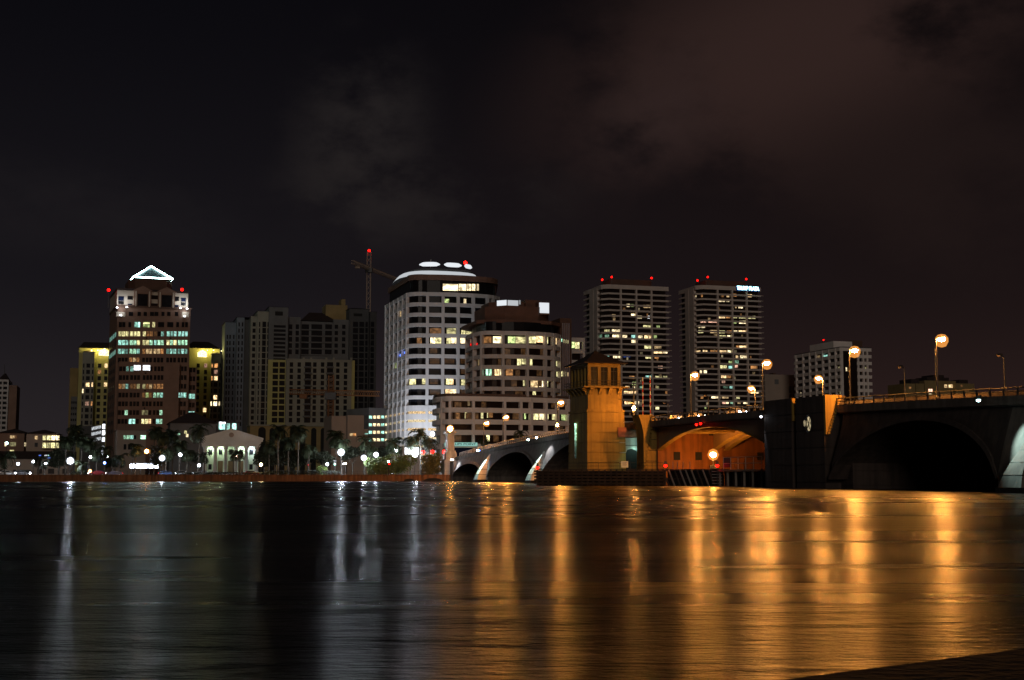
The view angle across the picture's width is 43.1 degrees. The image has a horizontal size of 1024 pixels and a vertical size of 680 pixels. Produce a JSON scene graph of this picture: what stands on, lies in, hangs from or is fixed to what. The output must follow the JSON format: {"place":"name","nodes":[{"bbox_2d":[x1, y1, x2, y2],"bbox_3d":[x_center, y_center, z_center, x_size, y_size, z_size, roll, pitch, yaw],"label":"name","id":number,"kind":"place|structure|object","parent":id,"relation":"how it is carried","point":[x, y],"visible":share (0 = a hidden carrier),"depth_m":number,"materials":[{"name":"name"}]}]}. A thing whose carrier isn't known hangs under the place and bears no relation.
{"place":"outdoors","nodes":[
{"label":"outdoors","id":0,"kind":"place"},
{"bbox_2d":[105,266,196,474],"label":"pyramid tower","id":1,"kind":"structure","parent":0,"point":[152,377],"depth_m":567.74,"materials":[{"name":"concrete"}]},
{"bbox_2d":[107,295,194,434],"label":"window","id":2,"kind":"structure","parent":1,"relation":"in","point":[120,298],"depth_m":566.55,"materials":[{"name":"black"}]},
{"bbox_2d":[384,260,499,474],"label":"office tower","id":3,"kind":"structure","parent":0,"point":[428,313],"depth_m":528.37,"materials":[{"name":"pale concrete"},{"name":"dark glass"}]},
{"bbox_2d":[430,328,440,333],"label":"window","id":4,"kind":"structure","parent":3,"relation":"in","point":[432,330],"depth_m":526.92,"materials":[{"name":"black"}]},
{"bbox_2d":[443,284,457,290],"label":"window","id":5,"kind":"structure","parent":3,"relation":"in","point":[449,287],"depth_m":530.15,"materials":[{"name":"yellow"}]},
{"bbox_2d":[0,481,1023,679],"bbox_3d":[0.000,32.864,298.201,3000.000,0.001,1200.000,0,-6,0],"label":"water","id":6,"kind":"structure","parent":0,"point":[345,580],"depth_m":24.50,"materials":[{"name":"black liquid"}]},
{"bbox_2d":[534,462,664,485],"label":"timber fender","id":7,"kind":"object","parent":6,"relation":"in","point":[632,477],"visible":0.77,"depth_m":230.30,"materials":[{"name":"wood"}]},
{"bbox_2d":[666,462,727,485],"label":"slanted fender","id":8,"kind":"object","parent":6,"relation":"in","point":[689,477],"visible":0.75,"depth_m":221.83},
{"bbox_2d":[718,456,764,486],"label":"dock","id":9,"kind":"object","parent":6,"relation":"in","point":[743,478],"visible":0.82,"depth_m":209.74,"materials":[{"name":"wood"}]},
{"bbox_2d":[710,451,715,468],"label":"dock lamp","id":10,"kind":"object","parent":9,"relation":"on","point":[712,455],"visible":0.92,"depth_m":232.20,"materials":[{"name":"glass"}]},
{"bbox_2d":[785,649,1023,679],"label":"bulkhead","id":11,"kind":"object","parent":6,"relation":"in","point":[1006,665],"depth_m":7.30,"materials":[{"name":"concrete"}]},
{"bbox_2d":[0,0,1023,473],"label":"sky","id":12,"kind":"structure","parent":0,"point":[859,163],"materials":[{"name":"black"}]},
{"bbox_2d":[583,276,672,422],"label":"residential tower","id":13,"kind":"structure","parent":0,"point":[625,321],"depth_m":683.53,"materials":[{"name":"concrete"}]},
{"bbox_2d":[679,276,764,417],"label":"residential tower","id":14,"kind":"structure","parent":0,"point":[720,339],"depth_m":700.03,"materials":[{"name":"concrete"}]},
{"bbox_2d":[794,339,872,400],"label":"office block","id":15,"kind":"structure","parent":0,"point":[828,362],"depth_m":701.84,"materials":[{"name":"concrete"}]},
{"bbox_3d":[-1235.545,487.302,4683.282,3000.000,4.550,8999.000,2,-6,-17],"label":"ground","id":16,"kind":"structure","parent":0,"visible":0},
{"bbox_2d":[0,364,19,431],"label":"banded tower","id":17,"kind":"structure","parent":16,"relation":"on","point":[9,403],"depth_m":703.14,"materials":[{"name":"grey concrete"}]},
{"bbox_2d":[0,429,27,450],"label":"villa","id":18,"kind":"object","parent":16,"relation":"on","point":[15,439],"visible":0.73,"depth_m":431.80,"materials":[{"name":"brown stone"}]},
{"bbox_2d":[0,451,76,474],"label":"shop row","id":19,"kind":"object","parent":16,"relation":"on","point":[23,459],"visible":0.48,"depth_m":398.43,"materials":[{"name":"beige paint"}]},
{"bbox_2d":[31,456,46,474],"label":"palm tree","id":20,"kind":"object","parent":16,"relation":"on","point":[38,459],"visible":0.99,"depth_m":343.97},
{"bbox_2d":[24,430,62,450],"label":"villa","id":21,"kind":"object","parent":16,"relation":"on","point":[43,440],"visible":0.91,"depth_m":427.75,"materials":[{"name":"beige paint"}]},
{"bbox_2d":[46,449,74,474],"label":"broadleaf tree","id":22,"kind":"object","parent":16,"relation":"on","point":[58,459],"visible":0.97,"depth_m":364.04,"materials":[{"name":"green plant"}]},
{"bbox_2d":[58,435,75,474],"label":"palm tree","id":23,"kind":"object","parent":16,"relation":"on","point":[66,445],"visible":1,"depth_m":363.18,"materials":[{"name":"plant"}]},
{"bbox_2d":[66,425,84,472],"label":"palm tree","id":24,"kind":"object","parent":16,"relation":"on","point":[74,429],"visible":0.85,"depth_m":367.80,"materials":[{"name":"plant"}]},
{"bbox_2d":[73,434,89,474],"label":"palm tree","id":25,"kind":"object","parent":16,"relation":"on","point":[79,441],"visible":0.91,"depth_m":364.48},
{"bbox_2d":[75,460,88,474],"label":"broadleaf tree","id":26,"kind":"object","parent":16,"relation":"on","point":[81,466],"visible":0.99,"depth_m":349.00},
{"bbox_2d":[81,437,98,470],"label":"palm tree","id":27,"kind":"object","parent":16,"relation":"on","point":[89,444],"visible":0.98,"depth_m":362.70,"materials":[{"name":"plant"}]},
{"bbox_2d":[79,424,104,474],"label":"garage stair","id":28,"kind":"object","parent":16,"relation":"on","point":[98,432],"visible":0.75,"depth_m":505.29,"materials":[{"name":"grey paint"}]},
{"bbox_2d":[94,443,113,471],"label":"palm tree","id":29,"kind":"object","parent":16,"relation":"on","point":[107,451],"visible":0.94,"depth_m":362.34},
{"bbox_2d":[102,458,118,474],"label":"broadleaf tree","id":30,"kind":"object","parent":16,"relation":"on","point":[108,463],"visible":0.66,"depth_m":364.52,"materials":[{"name":"green plant"}]},
{"bbox_2d":[113,429,146,474],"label":"podium block","id":31,"kind":"structure","parent":16,"relation":"on","point":[124,439],"depth_m":499.94,"materials":[{"name":"beige paint"}]},
{"bbox_2d":[67,342,221,474],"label":"yellow condominium","id":32,"kind":"structure","parent":16,"relation":"on","point":[88,388],"depth_m":649.58,"materials":[{"name":"paint"}]},
{"bbox_2d":[70,383,219,449],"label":"window","id":33,"kind":"structure","parent":32,"relation":"in","point":[72,402],"depth_m":645.44,"materials":[{"name":"black glass"}]},
{"bbox_2d":[130,463,158,474],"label":"lit canopy","id":34,"kind":"object","parent":16,"relation":"on","point":[141,465],"visible":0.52,"depth_m":383.68,"materials":[{"name":"grey paint"}]},
{"bbox_2d":[146,426,164,474],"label":"palm tree","id":35,"kind":"object","parent":16,"relation":"on","point":[152,434],"visible":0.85,"depth_m":377.77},
{"bbox_2d":[147,445,176,474],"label":"broadleaf tree","id":36,"kind":"object","parent":16,"relation":"on","point":[157,462],"visible":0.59,"depth_m":373.55,"materials":[{"name":"green plant"}]},
{"bbox_2d":[153,430,172,474],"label":"palm tree","id":37,"kind":"object","parent":16,"relation":"on","point":[164,438],"visible":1,"depth_m":372.69,"materials":[{"name":"plant"}]},
{"bbox_2d":[164,429,181,471],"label":"palm tree","id":38,"kind":"object","parent":16,"relation":"on","point":[173,435],"visible":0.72,"depth_m":377.45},
{"bbox_2d":[181,452,197,474],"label":"broadleaf tree","id":39,"kind":"object","parent":16,"relation":"on","point":[194,459],"visible":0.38,"depth_m":374.50,"materials":[{"name":"green plant"}]},
{"bbox_2d":[166,412,217,474],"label":"hip roof hall","id":40,"kind":"structure","parent":16,"relation":"on","point":[183,424],"depth_m":450.80,"materials":[{"name":"brown paint"}]},
{"bbox_2d":[196,452,210,474],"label":"palm tree","id":41,"kind":"object","parent":16,"relation":"on","point":[203,458],"visible":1,"depth_m":356.56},
{"bbox_2d":[172,472,262,474],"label":"hedge","id":42,"kind":"object","parent":16,"relation":"on","point":[211,473],"visible":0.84,"depth_m":359.79,"materials":[{"name":"green plant"}]},
{"bbox_2d":[0,475,450,481],"bbox_3d":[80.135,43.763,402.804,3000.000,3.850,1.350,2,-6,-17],"label":"seawall","id":43,"kind":"object","parent":16,"relation":"on","point":[110,478],"visible":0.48,"depth_m":352.91,"materials":[{"name":"brown concrete"}]},
{"bbox_2d":[12,471,440,474],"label":"promenade railing","id":44,"kind":"object","parent":43,"relation":"on","point":[218,474],"visible":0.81,"depth_m":353.26,"materials":[{"name":"metal"}]},
{"bbox_2d":[216,422,239,432],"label":"lit pavilion","id":45,"kind":"structure","parent":16,"relation":"on","point":[221,426],"depth_m":470.39,"materials":[{"name":"grey paint"}]},
{"bbox_2d":[201,428,262,474],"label":"temple building","id":46,"kind":"structure","parent":16,"relation":"on","point":[218,446],"depth_m":395.98,"materials":[{"name":"white paint"}]},
{"bbox_2d":[217,460,223,471],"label":"door","id":47,"kind":"structure","parent":46,"relation":"in","point":[220,462],"depth_m":397.26,"materials":[{"name":"white paint"}]},
{"bbox_2d":[228,460,232,471],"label":"door","id":48,"kind":"structure","parent":46,"relation":"in","point":[230,463],"depth_m":397.84,"materials":[{"name":"white paint"}]},
{"bbox_2d":[228,450,240,474],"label":"palm tree","id":49,"kind":"object","parent":16,"relation":"on","point":[233,457],"visible":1,"depth_m":358.18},
{"bbox_2d":[235,450,246,474],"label":"palm tree","id":50,"kind":"object","parent":16,"relation":"on","point":[242,454],"visible":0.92,"depth_m":360.39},
{"bbox_2d":[253,451,276,474],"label":"broadleaf tree","id":51,"kind":"object","parent":16,"relation":"on","point":[262,457],"visible":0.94,"depth_m":378.40,"materials":[{"name":"green plant"}]},
{"bbox_2d":[258,440,279,474],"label":"palm tree","id":52,"kind":"object","parent":16,"relation":"on","point":[265,449],"visible":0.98,"depth_m":377.44,"materials":[{"name":"plant"}]},
{"bbox_2d":[270,448,287,473],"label":"broadleaf tree","id":53,"kind":"object","parent":16,"relation":"on","point":[280,453],"visible":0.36,"depth_m":383.05,"materials":[{"name":"green plant"}]},
{"bbox_2d":[246,424,323,474],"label":"arcade podium","id":54,"kind":"object","parent":16,"relation":"on","point":[315,435],"visible":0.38,"depth_m":563.66,"materials":[{"name":"paint"}]},
{"bbox_2d":[280,437,296,474],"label":"palm tree","id":55,"kind":"object","parent":16,"relation":"on","point":[289,445],"visible":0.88,"depth_m":379.19,"materials":[{"name":"plant"}]},
{"bbox_2d":[274,448,305,473],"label":"broadleaf tree","id":56,"kind":"object","parent":16,"relation":"on","point":[293,454],"visible":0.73,"depth_m":384.26,"materials":[{"name":"green plant"}]},
{"bbox_2d":[220,299,376,432],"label":"condominium","id":57,"kind":"structure","parent":16,"relation":"on","point":[271,357],"depth_m":648.02,"materials":[{"name":"grey paint"}]},
{"bbox_2d":[225,313,373,425],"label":"window","id":58,"kind":"structure","parent":57,"relation":"in","point":[355,314],"depth_m":646.38,"materials":[{"name":"black glass"}]},
{"bbox_2d":[311,337,321,341],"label":"window","id":59,"kind":"structure","parent":57,"relation":"in","point":[313,339],"depth_m":655.28,"materials":[{"name":"black glass"}]},
{"bbox_2d":[311,343,321,347],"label":"window","id":60,"kind":"structure","parent":57,"relation":"in","point":[313,345],"depth_m":654.96,"materials":[{"name":"black glass"}]},
{"bbox_2d":[264,470,340,474],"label":"hedge","id":61,"kind":"object","parent":16,"relation":"on","point":[299,471],"visible":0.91,"depth_m":366.72,"materials":[{"name":"green plant"}]},
{"bbox_2d":[294,452,318,469],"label":"broadleaf tree","id":62,"kind":"object","parent":16,"relation":"on","point":[304,459],"visible":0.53,"depth_m":384.93,"materials":[{"name":"green plant"}]},
{"bbox_2d":[300,443,317,474],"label":"palm tree","id":63,"kind":"object","parent":16,"relation":"on","point":[308,451],"visible":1,"depth_m":378.51,"materials":[{"name":"plant"}]},
{"bbox_2d":[316,465,327,474],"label":"bush","id":64,"kind":"object","parent":16,"relation":"on","point":[320,468],"visible":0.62,"depth_m":373.55,"materials":[{"name":"green plant"}]},
{"bbox_2d":[310,450,336,473],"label":"broadleaf tree","id":65,"kind":"object","parent":16,"relation":"on","point":[324,456],"visible":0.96,"depth_m":381.68,"materials":[{"name":"green plant"}]},
{"bbox_2d":[289,375,379,416],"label":"tower crane","id":66,"kind":"object","parent":16,"relation":"on","point":[332,395],"visible":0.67,"depth_m":559.57,"materials":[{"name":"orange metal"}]},
{"bbox_2d":[326,430,345,472],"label":"palm tree","id":67,"kind":"object","parent":16,"relation":"on","point":[334,435],"visible":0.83,"depth_m":383.28,"materials":[{"name":"plant"}]},
{"bbox_2d":[323,415,367,474],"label":"blank hall","id":68,"kind":"structure","parent":16,"relation":"on","point":[351,427],"depth_m":501.94,"materials":[{"name":"beige paint"}]},
{"bbox_2d":[338,446,367,474],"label":"broadleaf tree","id":69,"kind":"object","parent":16,"relation":"on","point":[351,453],"visible":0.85,"depth_m":385.23,"materials":[{"name":"green plant"}]},
{"bbox_2d":[346,408,387,474],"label":"parking garage","id":70,"kind":"structure","parent":16,"relation":"on","point":[375,423],"depth_m":558.08,"materials":[{"name":"grey paint"}]},
{"bbox_2d":[351,249,396,311],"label":"tower crane","id":71,"kind":"object","parent":16,"relation":"on","point":[369,269],"visible":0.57,"depth_m":887.51,"materials":[{"name":"metal"}]},
{"bbox_2d":[376,446,399,474],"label":"broadleaf tree","id":72,"kind":"object","parent":16,"relation":"on","point":[381,449],"visible":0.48,"depth_m":388.59,"materials":[{"name":"green plant"}]},
{"bbox_2d":[398,446,419,474],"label":"lit lobby","id":73,"kind":"object","parent":16,"relation":"on","point":[405,450],"visible":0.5,"depth_m":479.23,"materials":[{"name":"white"}]},
{"bbox_2d":[421,452,441,474],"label":"bush","id":74,"kind":"object","parent":16,"relation":"on","point":[431,462],"visible":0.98,"depth_m":375.39,"materials":[{"name":"green plant"}]},
{"bbox_2d":[478,437,488,445],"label":"palm tree","id":75,"kind":"object","parent":16,"relation":"on","point":[486,440],"visible":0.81,"depth_m":407.12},
{"bbox_2d":[432,300,584,459],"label":"stepped office block","id":76,"kind":"structure","parent":16,"relation":"on","point":[519,355],"depth_m":476.31,"materials":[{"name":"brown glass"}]},
{"bbox_2d":[497,300,506,305],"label":"window","id":77,"kind":"structure","parent":76,"relation":"in","point":[500,302],"depth_m":485.54,"materials":[{"name":"white"}]},
{"bbox_2d":[508,300,517,305],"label":"window","id":78,"kind":"structure","parent":76,"relation":"in","point":[510,302],"depth_m":486.73,"materials":[{"name":"white"}]},
{"bbox_2d":[513,430,528,440],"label":"palm tree","id":79,"kind":"object","parent":16,"relation":"on","point":[519,435],"visible":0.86,"depth_m":400.61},
{"bbox_2d":[432,386,1023,493],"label":"bridge","id":80,"kind":"structure","parent":16,"relation":"on","point":[964,440],"depth_m":178.90,"materials":[{"name":"concrete"}]},
{"bbox_2d":[440,426,456,474],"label":"entry pylon","id":81,"kind":"object","parent":80,"relation":"on","point":[449,453],"visible":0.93,"depth_m":375.76,"materials":[{"name":"stone"}]},
{"bbox_2d":[563,349,628,468],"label":"control tower","id":82,"kind":"structure","parent":80,"relation":"on","point":[596,413],"depth_m":250.15,"materials":[{"name":"paint"}]},
{"bbox_2d":[618,382,635,422],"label":"signal mast","id":83,"kind":"object","parent":80,"relation":"on","point":[633,408],"visible":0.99,"depth_m":248.06,"materials":[{"name":"metal"}]},
{"bbox_2d":[689,373,696,416],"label":"street lamp","id":84,"kind":"object","parent":80,"relation":"on","point":[694,374],"visible":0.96,"depth_m":225.10,"materials":[{"name":"metal"}]},
{"bbox_2d":[761,361,769,409],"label":"street lamp","id":85,"kind":"object","parent":80,"relation":"on","point":[766,362],"visible":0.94,"depth_m":200.24,"materials":[{"name":"metal"}]},
{"bbox_2d":[848,348,857,403],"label":"street lamp","id":86,"kind":"object","parent":80,"relation":"on","point":[854,350],"visible":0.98,"depth_m":176.42,"materials":[{"name":"metal"}]},
{"bbox_2d":[897,365,905,392],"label":"street lamp","id":87,"kind":"object","parent":80,"relation":"on","point":[900,366],"visible":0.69,"depth_m":209.22,"materials":[{"name":"metal"}]},
{"bbox_2d":[935,336,944,398],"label":"street lamp","id":88,"kind":"object","parent":80,"relation":"on","point":[941,338],"visible":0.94,"depth_m":157.86,"materials":[{"name":"metal"}]},
{"bbox_2d":[996,353,1005,390],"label":"street lamp","id":89,"kind":"object","parent":80,"relation":"on","point":[999,354],"visible":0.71,"depth_m":185.76,"materials":[{"name":"metal"}]},
{"bbox_2d":[759,373,795,410],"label":"blank building","id":90,"kind":"structure","parent":16,"relation":"on","point":[777,387],"depth_m":764.14,"materials":[{"name":"beige paint"}]},
{"bbox_2d":[888,375,973,397],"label":"apartment block","id":91,"kind":"structure","parent":16,"relation":"on","point":[924,384],"depth_m":916.31,"materials":[{"name":"paint"}]},
{"bbox_3d":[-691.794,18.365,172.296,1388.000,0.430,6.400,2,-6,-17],"label":"promenade pavement","id":92,"kind":"structure","parent":0,"visible":0},
{"bbox_2d":[363,457,393,474],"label":"bush","id":93,"kind":"object","parent":92,"relation":"on","point":[377,464],"visible":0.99,"depth_m":370.24,"materials":[{"name":"green plant"}]},
{"bbox_2d":[384,453,416,474],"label":"bush","id":94,"kind":"object","parent":92,"relation":"on","point":[400,465],"visible":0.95,"depth_m":372.99,"materials":[{"name":"green plant"}]},
{"label":"road","id":95,"kind":"structure","parent":0,"visible":0},
{"bbox_2d":[0,451,16,474],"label":"palm tree","id":96,"kind":"object","parent":95,"relation":"on","point":[3,460],"visible":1,"depth_m":346.08,"materials":[{"name":"plant"}]},
{"bbox_2d":[88,447,105,474],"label":"palm tree","id":97,"kind":"object","parent":95,"relation":"on","point":[97,455],"visible":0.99,"depth_m":359.40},
{"bbox_2d":[111,453,129,471],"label":"palm tree","id":98,"kind":"object","parent":95,"relation":"on","point":[121,458],"visible":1,"depth_m":359.32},
{"bbox_2d":[129,443,144,474],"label":"palm tree","id":99,"kind":"object","parent":95,"relation":"on","point":[135,451],"visible":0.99,"depth_m":362.65,"materials":[{"name":"plant"}]},
{"bbox_2d":[157,446,176,474],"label":"palm tree","id":100,"kind":"object","parent":95,"relation":"on","point":[165,451],"visible":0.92,"depth_m":363.12,"materials":[{"name":"plant"}]},
{"bbox_2d":[171,439,188,474],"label":"palm tree","id":101,"kind":"object","parent":95,"relation":"on","point":[178,443],"visible":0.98,"depth_m":366.15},
{"bbox_2d":[179,448,195,471],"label":"palm tree","id":102,"kind":"object","parent":95,"relation":"on","point":[188,455],"visible":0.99,"depth_m":364.86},
{"bbox_2d":[188,423,212,472],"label":"palm tree","id":103,"kind":"object","parent":95,"relation":"on","point":[199,433],"visible":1,"depth_m":362.21,"materials":[{"name":"plant"}]},
{"bbox_2d":[269,424,287,474],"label":"palm tree","id":104,"kind":"object","parent":95,"relation":"on","point":[277,433],"visible":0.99,"depth_m":374.63,"materials":[{"name":"plant"}]},
{"bbox_2d":[287,425,308,474],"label":"palm tree","id":105,"kind":"object","parent":95,"relation":"on","point":[299,435],"visible":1,"depth_m":374.11,"materials":[{"name":"plant"}]},
{"bbox_2d":[333,439,351,474],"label":"palm tree","id":106,"kind":"object","parent":95,"relation":"on","point":[341,445],"visible":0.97,"depth_m":375.71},
{"bbox_2d":[355,435,374,474],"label":"palm tree","id":107,"kind":"object","parent":95,"relation":"on","point":[364,442],"visible":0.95,"depth_m":381.61,"materials":[{"name":"plant"}]},
{"bbox_2d":[363,445,377,471],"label":"palm tree","id":108,"kind":"object","parent":95,"relation":"on","point":[372,449],"visible":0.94,"depth_m":378.01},
{"bbox_2d":[383,437,402,473],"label":"palm tree","id":109,"kind":"object","parent":95,"relation":"on","point":[392,446],"visible":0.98,"depth_m":382.19,"materials":[{"name":"plant"}]},
{"bbox_2d":[402,434,419,474],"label":"palm tree","id":110,"kind":"object","parent":95,"relation":"on","point":[410,441],"visible":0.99,"depth_m":381.51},
{"bbox_2d":[408,428,428,474],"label":"palm tree","id":111,"kind":"object","parent":95,"relation":"on","point":[420,432],"visible":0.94,"depth_m":382.49,"materials":[{"name":"plant"}]},
{"bbox_2d":[419,436,438,453],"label":"palm tree","id":112,"kind":"object","parent":95,"relation":"on","point":[429,443],"visible":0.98,"depth_m":380.50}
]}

